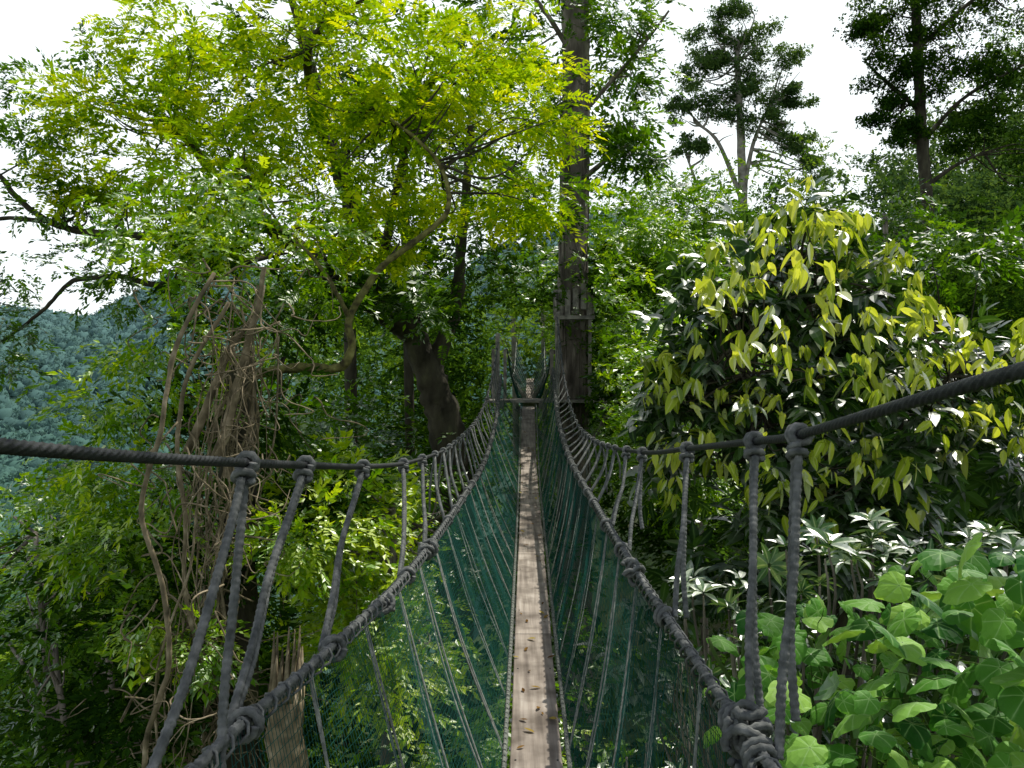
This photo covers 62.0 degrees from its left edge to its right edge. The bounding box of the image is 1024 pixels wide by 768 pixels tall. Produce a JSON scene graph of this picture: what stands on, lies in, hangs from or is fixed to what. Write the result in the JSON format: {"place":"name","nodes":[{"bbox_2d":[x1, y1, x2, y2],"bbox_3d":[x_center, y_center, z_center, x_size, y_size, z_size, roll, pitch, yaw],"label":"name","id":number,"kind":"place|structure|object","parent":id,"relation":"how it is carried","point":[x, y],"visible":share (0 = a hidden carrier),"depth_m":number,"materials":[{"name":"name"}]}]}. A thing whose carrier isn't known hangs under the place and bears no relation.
{"place":"outdoors","nodes":[
{"label":"outdoors","id":0,"kind":"place"},
{"bbox_2d":[0,217,650,710],"bbox_3d":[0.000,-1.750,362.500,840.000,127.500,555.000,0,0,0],"label":"hill","id":1,"kind":"structure","parent":0,"point":[508,539],"depth_m":221.39,"materials":[{"name":"green plant"}]},
{"bbox_2d":[0,210,825,746],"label":"hill forest","id":2,"kind":"object","parent":1,"relation":"on","point":[70,338],"visible":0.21,"depth_m":234.65,"materials":[{"name":"green plant"}]},
{"bbox_2d":[0,0,1023,314],"label":"sky","id":3,"kind":"structure","parent":0,"point":[827,73],"materials":[{"name":"white"}]},
{"bbox_2d":[262,220,1023,767],"bbox_3d":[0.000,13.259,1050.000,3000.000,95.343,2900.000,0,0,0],"label":"ground","id":4,"kind":"structure","parent":0,"point":[716,626],"depth_m":31.41,"materials":[{"name":"green plant"}]},
{"bbox_2d":[0,476,139,767],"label":"slender tree","id":5,"kind":"object","parent":4,"relation":"on","point":[43,606],"visible":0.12,"depth_m":12.08,"materials":[{"name":"green plant"}]},
{"bbox_2d":[0,564,209,767],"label":"tree","id":6,"kind":"object","parent":4,"relation":"on","point":[56,678],"visible":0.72,"depth_m":6.17,"materials":[{"name":"green plant"}]},
{"bbox_2d":[0,452,214,763],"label":"slender tree","id":7,"kind":"object","parent":4,"relation":"on","point":[34,606],"visible":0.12,"depth_m":12.02,"materials":[{"name":"green plant"}]},
{"bbox_2d":[0,485,397,767],"bbox_3d":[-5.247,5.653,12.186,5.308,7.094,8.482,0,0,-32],"label":"valley forest","id":8,"kind":"object","parent":4,"relation":"on","point":[25,726],"visible":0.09,"depth_m":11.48,"materials":[{"name":"green plant"}]},
{"bbox_2d":[0,132,401,767],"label":"vine covered tree","id":9,"kind":"object","parent":4,"relation":"on","point":[156,644],"visible":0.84,"depth_m":6.48,"materials":[{"name":"green plant"}]},
{"bbox_2d":[36,361,370,743],"bbox_3d":[-3.051,5.782,8.830,3.401,12.163,2.480,0,0,-25],"label":"background tree","id":10,"kind":"object","parent":4,"relation":"on","point":[317,403],"visible":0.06,"depth_m":8.79,"materials":[{"name":"green plant"}]},
{"bbox_2d":[264,625,308,767],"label":"broken stump","id":11,"kind":"object","parent":4,"relation":"on","point":[278,673],"visible":0.59,"depth_m":6.01,"materials":[{"name":"brown wood"}]},
{"bbox_2d":[231,242,341,670],"bbox_3d":[-4.673,4.369,19.055,3.544,14.960,2.759,0,0,0],"label":"background tree","id":12,"kind":"object","parent":4,"relation":"on","point":[282,359],"visible":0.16,"depth_m":18.89,"materials":[{"name":"green plant"}]},
{"bbox_2d":[0,0,629,764],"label":"legume tree","id":13,"kind":"object","parent":4,"relation":"on","point":[392,298],"visible":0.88,"depth_m":8.85,"materials":[{"name":"green plant"}]},
{"bbox_2d":[213,427,497,767],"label":"young tree","id":14,"kind":"object","parent":4,"relation":"on","point":[382,577],"visible":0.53,"depth_m":7.19,"materials":[{"name":"green plant"}]},
{"bbox_2d":[298,26,446,766],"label":"background tree","id":15,"kind":"object","parent":4,"relation":"on","point":[350,372],"visible":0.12,"depth_m":15.94,"materials":[{"name":"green plant"}]},
{"bbox_2d":[120,214,656,552],"bbox_3d":[-2.240,-0.192,19.849,10.328,8.314,10.916,0,0,0],"label":"understorey foliage","id":16,"kind":"object","parent":4,"relation":"on","point":[463,397],"visible":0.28,"depth_m":18.63,"materials":[{"name":"green plant"}]},
{"bbox_2d":[208,348,581,622],"bbox_3d":[-2.311,1.459,14.580,5.102,4.297,7.184,0,0,-31],"label":"understorey foliage","id":17,"kind":"object","parent":4,"relation":"on","point":[322,417],"visible":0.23,"depth_m":14.10,"materials":[{"name":"green plant"}]},
{"bbox_2d":[341,61,497,767],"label":"background tree","id":18,"kind":"object","parent":4,"relation":"on","point":[408,381],"visible":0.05,"depth_m":16.90,"materials":[{"name":"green plant"}]},
{"bbox_2d":[238,233,651,519],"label":"background forest","id":19,"kind":"object","parent":4,"relation":"on","point":[378,333],"visible":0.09,"depth_m":30.25,"materials":[{"name":"green plant"}]},
{"bbox_2d":[325,607,671,767],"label":"undergrowth","id":20,"kind":"object","parent":4,"relation":"on","point":[562,740],"visible":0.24,"depth_m":8.32,"materials":[{"name":"green plant"}]},
{"bbox_2d":[464,252,548,710],"bbox_3d":[-0.329,3.743,31.971,3.400,17.640,3.069,0,0,0],"label":"background tree","id":21,"kind":"object","parent":4,"relation":"on","point":[514,340],"visible":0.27,"depth_m":31.86,"materials":[{"name":"green plant"}]},
{"bbox_2d":[0,439,1020,767],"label":"undergrowth","id":22,"kind":"object","parent":4,"relation":"on","point":[352,725],"visible":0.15,"depth_m":10.82,"materials":[{"name":"green plant"}]},
{"bbox_2d":[501,244,556,597],"bbox_3d":[1.219,3.352,32.923,2.752,17.720,2.881,0,0,-42],"label":"background tree","id":23,"kind":"object","parent":4,"relation":"on","point":[542,341],"visible":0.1,"depth_m":32.93,"materials":[{"name":"green plant"}]},
{"bbox_2d":[432,0,694,767],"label":"tall tree","id":24,"kind":"object","parent":4,"relation":"on","point":[583,17],"visible":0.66,"depth_m":16.72,"materials":[{"name":"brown plant"}]},
{"bbox_2d":[487,283,617,460],"bbox_3d":[0.753,-0.112,17.119,2.534,3.693,2.438,0,0,0],"label":"wooden platform","id":25,"kind":"object","parent":24,"relation":"attached to","point":[560,315],"visible":0.46,"depth_m":16.55,"materials":[{"name":"wood"}]},
{"bbox_2d":[0,317,1023,767],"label":"canopy walkway","id":26,"kind":"structure","parent":25,"relation":"attached to","point":[746,729],"depth_m":3.23,"materials":[{"name":"fabric"}]},
{"bbox_2d":[514,431,556,747],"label":"fallen leaves","id":27,"kind":"object","parent":26,"relation":"on","point":[525,649],"visible":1,"depth_m":5.19,"materials":[{"name":"brown plant"}]},
{"bbox_2d":[507,342,551,408],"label":"canopy walkway","id":28,"kind":"structure","parent":25,"relation":"attached to","point":[528,386],"depth_m":25.09,"materials":[{"name":"fabric"}]},
{"bbox_2d":[512,165,806,516],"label":"mixed saplings","id":29,"kind":"object","parent":4,"relation":"on","point":[696,186],"visible":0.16,"depth_m":19.35,"materials":[{"name":"green plant"}]},
{"bbox_2d":[545,198,782,606],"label":"mixed saplings","id":30,"kind":"object","parent":4,"relation":"on","point":[661,544],"visible":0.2,"depth_m":16.05,"materials":[{"name":"green plant"}]},
{"bbox_2d":[565,200,769,538],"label":"mixed saplings","id":31,"kind":"object","parent":4,"relation":"on","point":[622,358],"visible":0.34,"depth_m":13.33,"materials":[{"name":"green plant"}]},
{"bbox_2d":[582,322,781,767],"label":"background tree","id":32,"kind":"object","parent":4,"relation":"on","point":[619,391],"visible":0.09,"depth_m":14.44,"materials":[{"name":"green plant"}]},
{"bbox_2d":[467,7,1023,477],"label":"hillside forest","id":33,"kind":"object","parent":4,"relation":"on","point":[695,211],"visible":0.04,"depth_m":42.32,"materials":[{"name":"green plant"}]},
{"bbox_2d":[657,0,839,254],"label":"emergent tree","id":34,"kind":"object","parent":4,"relation":"on","point":[717,59],"visible":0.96,"depth_m":59.51,"materials":[{"name":"green plant"}]},
{"bbox_2d":[573,175,1023,767],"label":"leaved tree","id":35,"kind":"object","parent":4,"relation":"on","point":[823,339],"visible":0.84,"depth_m":7.35,"materials":[{"name":"green plant"}]},
{"bbox_2d":[594,509,1023,767],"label":"whorled leaf shrub","id":36,"kind":"object","parent":4,"relation":"on","point":[813,528],"visible":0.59,"depth_m":5.65,"materials":[{"name":"green plant"}]},
{"bbox_2d":[661,532,1023,767],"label":"heart leaved shrub","id":37,"kind":"object","parent":4,"relation":"on","point":[958,605],"visible":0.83,"depth_m":3.91,"materials":[{"name":"green plant"}]},
{"bbox_2d":[697,184,1023,762],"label":"hillside forest","id":38,"kind":"object","parent":4,"relation":"on","point":[1004,313],"visible":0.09,"depth_m":18.56,"materials":[{"name":"green plant"}]},
{"bbox_2d":[726,27,1023,419],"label":"hillside forest","id":39,"kind":"object","parent":4,"relation":"on","point":[902,177],"visible":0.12,"depth_m":38.44,"materials":[{"name":"green plant"}]},
{"bbox_2d":[850,173,949,261],"bbox_3d":[11.160,0.759,24.693,2.572,13.584,2.806,0,0,0],"label":"background tree","id":40,"kind":"object","parent":4,"relation":"on","point":[884,217],"visible":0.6,"depth_m":24.73,"materials":[{"name":"green plant"}]},
{"bbox_2d":[828,195,1023,756],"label":"background tree","id":41,"kind":"object","parent":4,"relation":"on","point":[1007,237],"visible":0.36,"depth_m":12.20,"materials":[{"name":"green plant"}]},
{"bbox_2d":[832,0,1023,269],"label":"dark tree","id":42,"kind":"object","parent":4,"relation":"on","point":[906,69],"visible":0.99,"depth_m":27.80,"materials":[{"name":"green plant"}]}
]}

